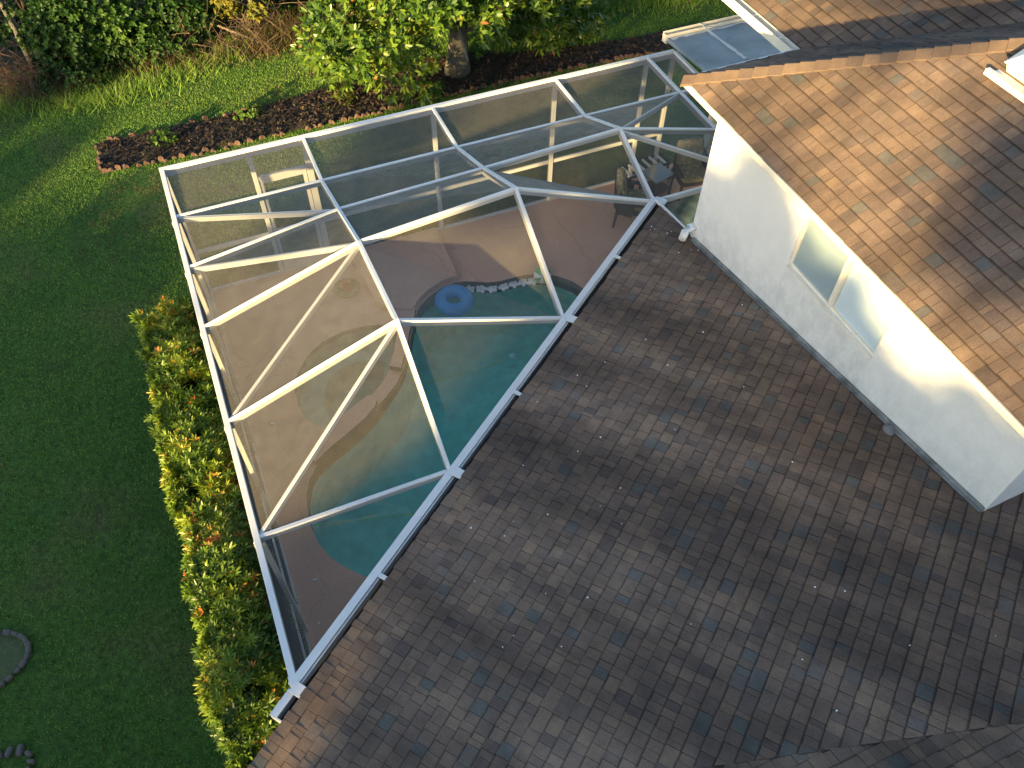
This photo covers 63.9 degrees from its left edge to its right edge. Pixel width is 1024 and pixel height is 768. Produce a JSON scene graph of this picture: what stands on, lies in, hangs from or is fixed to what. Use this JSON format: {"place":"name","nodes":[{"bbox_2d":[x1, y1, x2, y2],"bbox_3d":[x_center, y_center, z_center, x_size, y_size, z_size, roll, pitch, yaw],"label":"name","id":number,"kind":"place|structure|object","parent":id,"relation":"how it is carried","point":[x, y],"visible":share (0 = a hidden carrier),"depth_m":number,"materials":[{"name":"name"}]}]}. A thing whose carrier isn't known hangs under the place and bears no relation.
{"place":"outdoors","nodes":[
{"label":"outdoors","id":0,"kind":"place"},
{"bbox_2d":[0,0,672,109],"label":"forest floor","id":1,"kind":"structure","parent":0,"point":[8,58],"depth_m":18.77,"materials":[{"name":"brown plant"}]},
{"bbox_2d":[0,0,35,65],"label":"bare sapling","id":2,"kind":"object","parent":1,"relation":"on","point":[13,27],"visible":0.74,"depth_m":17.84,"materials":[{"name":"brown plant"}]},
{"bbox_2d":[0,41,71,117],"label":"brush pile","id":3,"kind":"object","parent":1,"relation":"on","point":[14,78],"visible":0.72,"depth_m":17.42,"materials":[{"name":"plant"}]},
{"bbox_2d":[0,0,96,52],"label":"shrub","id":4,"kind":"object","parent":1,"relation":"on","point":[13,10],"visible":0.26,"depth_m":18.05,"materials":[{"name":"green plant"}]},
{"bbox_2d":[35,60,113,99],"bbox_3d":[-9.389,-6.510,17.580,1.597,0.782,0.878,-18,55,-14],"label":"shrub","id":5,"kind":"object","parent":1,"relation":"on","point":[71,76],"visible":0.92,"depth_m":17.44,"materials":[{"name":"green plant"}]},
{"bbox_2d":[15,0,141,78],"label":"shrub","id":6,"kind":"object","parent":1,"relation":"on","point":[35,40],"visible":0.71,"depth_m":17.27,"materials":[{"name":"green plant"}]},
{"bbox_2d":[27,0,159,76],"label":"shrub","id":7,"kind":"object","parent":1,"relation":"on","point":[116,14],"visible":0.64,"depth_m":17.42,"materials":[{"name":"green plant"}]},
{"bbox_2d":[77,27,201,77],"bbox_3d":[-8.231,-7.286,18.133,2.630,1.022,1.005,-18,55,-14],"label":"shrub","id":8,"kind":"object","parent":1,"relation":"on","point":[152,41],"visible":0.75,"depth_m":17.96,"materials":[{"name":"green plant"}]},
{"bbox_2d":[107,3,239,78],"bbox_3d":[-7.978,-7.923,18.232,3.645,1.325,2.454,-1,52,-1],"label":"brush pile","id":9,"kind":"object","parent":1,"relation":"on","point":[178,44],"visible":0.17,"depth_m":18.34,"materials":[{"name":"brown plant"}]},
{"bbox_2d":[125,0,222,60],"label":"shrub","id":10,"kind":"object","parent":1,"relation":"on","point":[162,20],"visible":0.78,"depth_m":17.93,"materials":[{"name":"green plant"}]},
{"bbox_2d":[0,0,382,120],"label":"dry grass","id":11,"kind":"structure","parent":1,"relation":"on","point":[266,46],"depth_m":18.51,"materials":[{"name":"plant"}]},
{"bbox_2d":[149,0,242,29],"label":"shrub","id":12,"kind":"object","parent":1,"relation":"on","point":[221,12],"visible":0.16,"depth_m":18.63,"materials":[{"name":"green plant"}]},
{"bbox_2d":[121,0,312,83],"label":"brush pile","id":13,"kind":"object","parent":1,"relation":"on","point":[243,25],"visible":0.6,"depth_m":18.72,"materials":[{"name":"plant"}]},
{"bbox_2d":[209,0,267,32],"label":"shrub","id":14,"kind":"object","parent":1,"relation":"on","point":[229,6],"visible":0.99,"depth_m":18.25,"materials":[{"name":"yellow plant"}]},
{"bbox_2d":[259,0,323,17],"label":"shrub","id":15,"kind":"object","parent":1,"relation":"on","point":[288,6],"visible":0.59,"depth_m":19.41,"materials":[{"name":"green plant"}]},
{"bbox_2d":[240,0,348,29],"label":"brush pile","id":16,"kind":"object","parent":1,"relation":"on","point":[281,9],"visible":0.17,"depth_m":19.73,"materials":[{"name":"plant"}]},
{"bbox_2d":[0,0,722,131],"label":"tall grass","id":17,"kind":"structure","parent":1,"relation":"on","point":[162,78],"depth_m":17.95,"materials":[{"name":"plant"}]},
{"bbox_2d":[0,0,737,767],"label":"lawn","id":18,"kind":"structure","parent":0,"point":[150,206],"depth_m":13.11,"materials":[{"name":"plant"}]},
{"bbox_2d":[0,681,5,687],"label":"edging stone","id":19,"kind":"object","parent":18,"relation":"on","point":[2,683],"visible":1,"depth_m":10.02,"materials":[{"name":"grey stone"}]},
{"bbox_2d":[2,629,11,635],"bbox_3d":[-6.421,3.160,10.434,0.115,0.070,0.074,4,52,3],"label":"edging stone","id":20,"kind":"object","parent":18,"relation":"on","point":[5,632],"visible":1,"depth_m":10.41,"materials":[{"name":"grey stone"}]},
{"bbox_2d":[4,746,13,757],"bbox_3d":[-5.861,4.290,9.563,0.065,0.079,0.127,6,52,4],"label":"edging stone","id":21,"kind":"object","parent":18,"relation":"on","point":[9,751],"visible":1,"depth_m":9.54,"materials":[{"name":"grey stone"}]},
{"bbox_2d":[5,674,13,681],"bbox_3d":[-6.177,3.615,10.083,0.056,0.068,0.094,33,59,22],"label":"edging stone","id":22,"kind":"object","parent":18,"relation":"on","point":[9,678],"visible":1,"depth_m":10.06,"materials":[{"name":"grey stone"}]},
{"bbox_2d":[0,634,25,681],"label":"round flower bed","id":23,"kind":"object","parent":18,"relation":"on","point":[9,664],"visible":1,"depth_m":10.28,"materials":[{"name":"soil"}]},
{"bbox_2d":[10,631,18,636],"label":"edging stone","id":24,"kind":"object","parent":18,"relation":"on","point":[13,633],"visible":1,"depth_m":10.39,"materials":[{"name":"grey stone"}]},
{"bbox_2d":[13,667,20,673],"bbox_3d":[-6.117,3.543,10.140,0.054,0.057,0.086,25,56,18],"label":"edging stone","id":25,"kind":"object","parent":18,"relation":"on","point":[17,670],"visible":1,"depth_m":10.12,"materials":[{"name":"grey stone"}]},
{"bbox_2d":[16,744,24,756],"bbox_3d":[-5.739,4.276,9.576,0.072,0.088,0.141,-7,53,-6],"label":"edging stone","id":26,"kind":"object","parent":18,"relation":"on","point":[20,749],"visible":1,"depth_m":9.55,"materials":[{"name":"grey stone"}]},
{"bbox_2d":[17,633,24,639],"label":"edging stone","id":27,"kind":"object","parent":18,"relation":"on","point":[20,635],"visible":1,"depth_m":10.38,"materials":[{"name":"grey stone"}]},
{"bbox_2d":[18,659,27,667],"bbox_3d":[-6.077,3.473,10.195,0.071,0.058,0.117,16,54,11],"label":"edging stone","id":28,"kind":"object","parent":18,"relation":"on","point":[22,663],"visible":1,"depth_m":10.17,"materials":[{"name":"grey stone"}]},
{"bbox_2d":[21,636,29,642],"bbox_3d":[-6.149,3.241,10.374,0.122,0.082,0.056,33,59,23],"label":"edging stone","id":29,"kind":"object","parent":18,"relation":"on","point":[25,639],"visible":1,"depth_m":10.35,"materials":[{"name":"grey stone"}]},
{"bbox_2d":[23,653,30,659],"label":"edging stone","id":30,"kind":"object","parent":18,"relation":"on","point":[27,656],"visible":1,"depth_m":10.23,"materials":[{"name":"grey stone"}]},
{"bbox_2d":[24,641,31,647],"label":"edging stone","id":31,"kind":"object","parent":18,"relation":"on","point":[27,643],"visible":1,"depth_m":10.31,"materials":[{"name":"grey stone"}]},
{"bbox_2d":[25,646,31,653],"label":"edging stone","id":32,"kind":"object","parent":18,"relation":"on","point":[28,649],"visible":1,"depth_m":10.28,"materials":[{"name":"grey stone"}]},
{"bbox_2d":[24,750,33,757],"bbox_3d":[-5.625,4.307,9.553,0.108,0.067,0.056,26,56,18],"label":"edging stone","id":33,"kind":"object","parent":18,"relation":"on","point":[29,754],"visible":1,"depth_m":9.53,"materials":[{"name":"grey stone"}]},
{"bbox_2d":[26,759,35,763],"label":"edging stone","id":34,"kind":"object","parent":18,"relation":"on","point":[31,761],"visible":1,"depth_m":9.48,"materials":[{"name":"grey stone"}]},
{"bbox_2d":[153,294,199,329],"bbox_3d":[-5.271,-0.796,13.037,1.094,1.180,1.671,-18,55,-14],"label":"bush","id":35,"kind":"object","parent":18,"relation":"on","point":[197,325],"visible":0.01,"depth_m":13.00,"materials":[{"name":"green plant"}]},
{"bbox_2d":[127,295,309,767],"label":"hedge","id":36,"kind":"object","parent":18,"relation":"on","point":[241,655],"visible":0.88,"depth_m":9.31,"materials":[{"name":"green plant"}]},
{"bbox_2d":[0,0,705,648],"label":"fallen leaves","id":37,"kind":"object","parent":18,"relation":"on","point":[382,142],"depth_m":18.48,"materials":[{"name":"brown plant"}]},
{"bbox_2d":[94,16,728,170],"bbox_3d":[-1.550,-6.854,18.293,14.699,0.001,1.615,-17,54,-14],"label":"mulch bed","id":38,"kind":"object","parent":18,"relation":"on","point":[387,93],"visible":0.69,"depth_m":17.60,"materials":[{"name":"brown wood"}]},
{"bbox_2d":[158,156,163,161],"bbox_3d":[-7.000,-4.492,16.370,0.112,0.120,0.052,-3,30,-1],"label":"edging brick","id":39,"kind":"object","parent":38,"relation":"on","point":[160,158],"visible":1,"depth_m":16.35,"materials":[{"name":"ceramic"}]},
{"bbox_2d":[146,128,178,146],"bbox_3d":[-7.087,-5.007,16.628,0.596,0.361,0.436,4,52,2],"label":"shrub","id":40,"kind":"object","parent":38,"relation":"on","point":[164,133],"visible":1,"depth_m":16.57,"materials":[{"name":"green plant"}]},
{"bbox_2d":[179,152,184,157],"bbox_3d":[-6.616,-4.578,16.438,0.112,0.120,0.052,-10,49,-9],"label":"edging brick","id":41,"kind":"object","parent":38,"relation":"on","point":[182,154],"visible":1,"depth_m":16.41,"materials":[{"name":"ceramic"}]},
{"bbox_2d":[202,147,208,152],"bbox_3d":[-6.192,-4.719,16.567,0.112,0.120,0.052,-32,37,-21],"label":"edging brick","id":42,"kind":"object","parent":38,"relation":"on","point":[204,149],"visible":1,"depth_m":16.54,"materials":[{"name":"ceramic"}]},
{"bbox_2d":[232,101,264,120],"bbox_3d":[-5.540,-5.755,17.272,0.647,0.411,0.562,0,52,-1],"label":"shrub","id":43,"kind":"object","parent":38,"relation":"on","point":[253,110],"visible":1,"depth_m":17.15,"materials":[{"name":"green plant"}]},
{"bbox_2d":[324,84,357,107],"bbox_3d":[-3.656,-6.160,17.538,0.704,0.437,0.585,-1,52,-1],"label":"shrub","id":44,"kind":"object","parent":38,"relation":"on","point":[339,97],"visible":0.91,"depth_m":17.45,"materials":[{"name":"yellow plant"}]},
{"bbox_2d":[289,0,610,108],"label":"magnolia tree","id":45,"kind":"object","parent":38,"relation":"on","point":[458,15],"visible":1,"depth_m":16.44,"materials":[{"name":"green plant"}]},
{"bbox_2d":[247,0,1023,767],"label":"house","id":46,"kind":"structure","parent":18,"relation":"on","point":[835,270],"depth_m":7.80,"materials":[{"name":"brown tile"}]},
{"bbox_2d":[470,226,995,711],"bbox_3d":[1.239,0.383,8.645,3.960,0.977,6.602,-12,53,-10],"label":"roof debris","id":47,"kind":"object","parent":46,"relation":"on","point":[620,488],"visible":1,"depth_m":8.28,"materials":[{"name":"white plant"}]},
{"bbox_2d":[786,216,897,359],"bbox_3d":[3.405,-1.061,8.447,0.108,0.857,1.470,-18,55,-14],"label":"window","id":48,"kind":"structure","parent":46,"relation":"in","point":[860,305],"depth_m":8.50,"materials":[{"name":"clear glass"}]},
{"bbox_2d":[212,164,701,650],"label":"pool deck","id":49,"kind":"structure","parent":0,"point":[585,235],"depth_m":13.67,"materials":[{"name":"beige concrete"}]},
{"bbox_2d":[333,278,359,297],"bbox_3d":[-2.834,-1.668,14.023,0.450,0.148,0.450,-18,55,-14],"label":"table","id":50,"kind":"object","parent":49,"relation":"on","point":[346,288],"visible":1,"depth_m":13.98,"materials":[{"name":"beige plastic"}]},
{"bbox_2d":[349,227,457,310],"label":"raised deck","id":51,"kind":"structure","parent":49,"relation":"on","point":[416,269],"depth_m":14.23,"materials":[{"name":"beige concrete"}]},
{"bbox_2d":[269,242,557,624],"bbox_3d":[-2.486,-0.371,13.100,3.698,0.024,7.888,20,55,14],"label":"deck debris","id":52,"kind":"object","parent":49,"relation":"on","point":[271,423],"visible":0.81,"depth_m":12.32,"materials":[{"name":"white plant"}]},
{"bbox_2d":[159,49,715,698],"bbox_3d":[0.756,-1.042,11.504,9.437,3.438,8.284,-18,55,-14],"label":"screen enclosure","id":53,"kind":"object","parent":49,"relation":"on","point":[597,149],"visible":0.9,"depth_m":11.31,"materials":[{"name":"white metal"}]},
{"bbox_2d":[259,169,325,269],"bbox_3d":[-3.613,-2.701,13.626,0.745,1.930,0.036,-18,55,-14],"label":"screen door","id":54,"kind":"structure","parent":53,"relation":"in","point":[293,262],"depth_m":14.07,"materials":[{"name":"white metal"}]},
{"bbox_2d":[295,274,582,576],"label":"swimming pool","id":55,"kind":"structure","parent":49,"relation":"in","point":[468,375],"depth_m":13.67,"materials":[{"name":"liquid"}]},
{"label":"pool water","id":56,"kind":"structure","parent":55,"relation":"in","visible":0},
{"bbox_2d":[434,284,473,316],"bbox_3d":[-0.984,-1.427,13.982,0.680,0.250,0.680,-18,55,-14],"label":"swim ring","id":57,"kind":"object","parent":56,"relation":"on","point":[445,307],"visible":0.99,"depth_m":13.87,"materials":[{"name":"blue plastic"}]},
{"bbox_2d":[466,285,474,292],"bbox_3d":[-0.741,-1.648,14.249,0.193,0.057,0.187,20,50,12],"label":"flower float","id":58,"kind":"object","parent":56,"relation":"on","point":[471,289],"visible":0.61,"depth_m":14.26,"materials":[{"name":"white plastic"}]},
{"bbox_2d":[476,285,486,293],"bbox_3d":[-0.544,-1.660,14.262,0.187,0.057,0.193,26,61,19],"label":"flower float","id":59,"kind":"object","parent":56,"relation":"on","point":[481,289],"visible":1,"depth_m":14.25,"materials":[{"name":"white plastic"}]},
{"bbox_2d":[487,285,496,292],"bbox_3d":[-0.340,-1.665,14.269,0.187,0.057,0.193,-29,53,-22],"label":"flower float","id":60,"kind":"object","parent":56,"relation":"on","point":[491,289],"visible":1,"depth_m":14.25,"materials":[{"name":"white plastic"}]},
{"bbox_2d":[498,283,508,291],"bbox_3d":[-0.146,-1.704,14.300,0.193,0.057,0.187,30,63,21],"label":"flower float","id":61,"kind":"object","parent":56,"relation":"on","point":[504,286],"visible":1,"depth_m":14.28,"materials":[{"name":"white plastic"}]},
{"bbox_2d":[509,353,515,358],"bbox_3d":[0.004,-0.454,13.352,0.110,0.100,0.110,-18,55,-14],"label":"floating dispenser","id":62,"kind":"object","parent":56,"relation":"on","point":[512,356],"visible":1,"depth_m":13.32,"materials":[{"name":"teal plastic"}]},
{"bbox_2d":[508,281,518,287],"bbox_3d":[0.029,-1.763,14.350,0.193,0.057,0.187,19,50,15],"label":"flower float","id":63,"kind":"object","parent":56,"relation":"on","point":[513,284],"visible":1,"depth_m":14.32,"materials":[{"name":"white plastic"}]},
{"bbox_2d":[518,279,527,286],"bbox_3d":[0.202,-1.786,14.370,0.187,0.057,0.193,10,49,5],"label":"flower float","id":64,"kind":"object","parent":56,"relation":"on","point":[523,282],"visible":1,"depth_m":14.35,"materials":[{"name":"white plastic"}]},
{"bbox_2d":[528,278,537,285],"bbox_3d":[0.373,-1.809,14.389,0.187,0.057,0.193,1,53,1],"label":"flower float","id":65,"kind":"object","parent":56,"relation":"on","point":[533,281],"visible":0.88,"depth_m":14.37,"materials":[{"name":"white plastic"}]},
{"bbox_2d":[534,266,550,283],"bbox_3d":[0.531,-1.904,14.309,0.310,0.310,0.310,26,19,-6],"label":"beach ball","id":66,"kind":"object","parent":56,"relation":"on","point":[538,276],"visible":0.61,"depth_m":14.21,"materials":[{"name":"white plastic"}]},
{"bbox_2d":[612,168,650,227],"bbox_3d":[2.167,-3.383,14.900,0.687,0.980,0.741,6,52,4],"label":"wicker armchair","id":67,"kind":"object","parent":49,"relation":"on","point":[624,185],"visible":0.7,"depth_m":14.76,"materials":[{"name":"wicker"}]},
{"bbox_2d":[617,152,670,178],"bbox_3d":[2.505,-4.036,15.760,1.030,0.428,0.370,-25,57,-19],"label":"slatted bench","id":68,"kind":"object","parent":49,"relation":"on","point":[665,161],"visible":0.56,"depth_m":15.66,"materials":[{"name":"metal"}]},
{"bbox_2d":[638,162,674,196],"bbox_3d":[2.715,-3.776,15.496,0.480,0.530,0.440,-31,59,-23],"label":"side table","id":69,"kind":"object","parent":49,"relation":"on","point":[657,174],"visible":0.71,"depth_m":15.33,"materials":[{"name":"grey glass"}]},
{"bbox_2d":[665,193,699,227],"bbox_3d":[3.886,-3.104,15.314,1.800,0.012,1.500,-18,55,-14],"label":"outdoor rug","id":70,"kind":"object","parent":49,"relation":"on","point":[683,211],"visible":0.07,"depth_m":15.46,"materials":[{"name":"green fabric"}]},
{"bbox_2d":[667,137,708,200],"bbox_3d":[3.377,-4.064,15.446,0.741,0.980,0.687,-10,53,-8],"label":"wicker armchair","id":71,"kind":"object","parent":49,"relation":"on","point":[688,171],"visible":0.73,"depth_m":15.33,"materials":[{"name":"wicker"}]}
]}

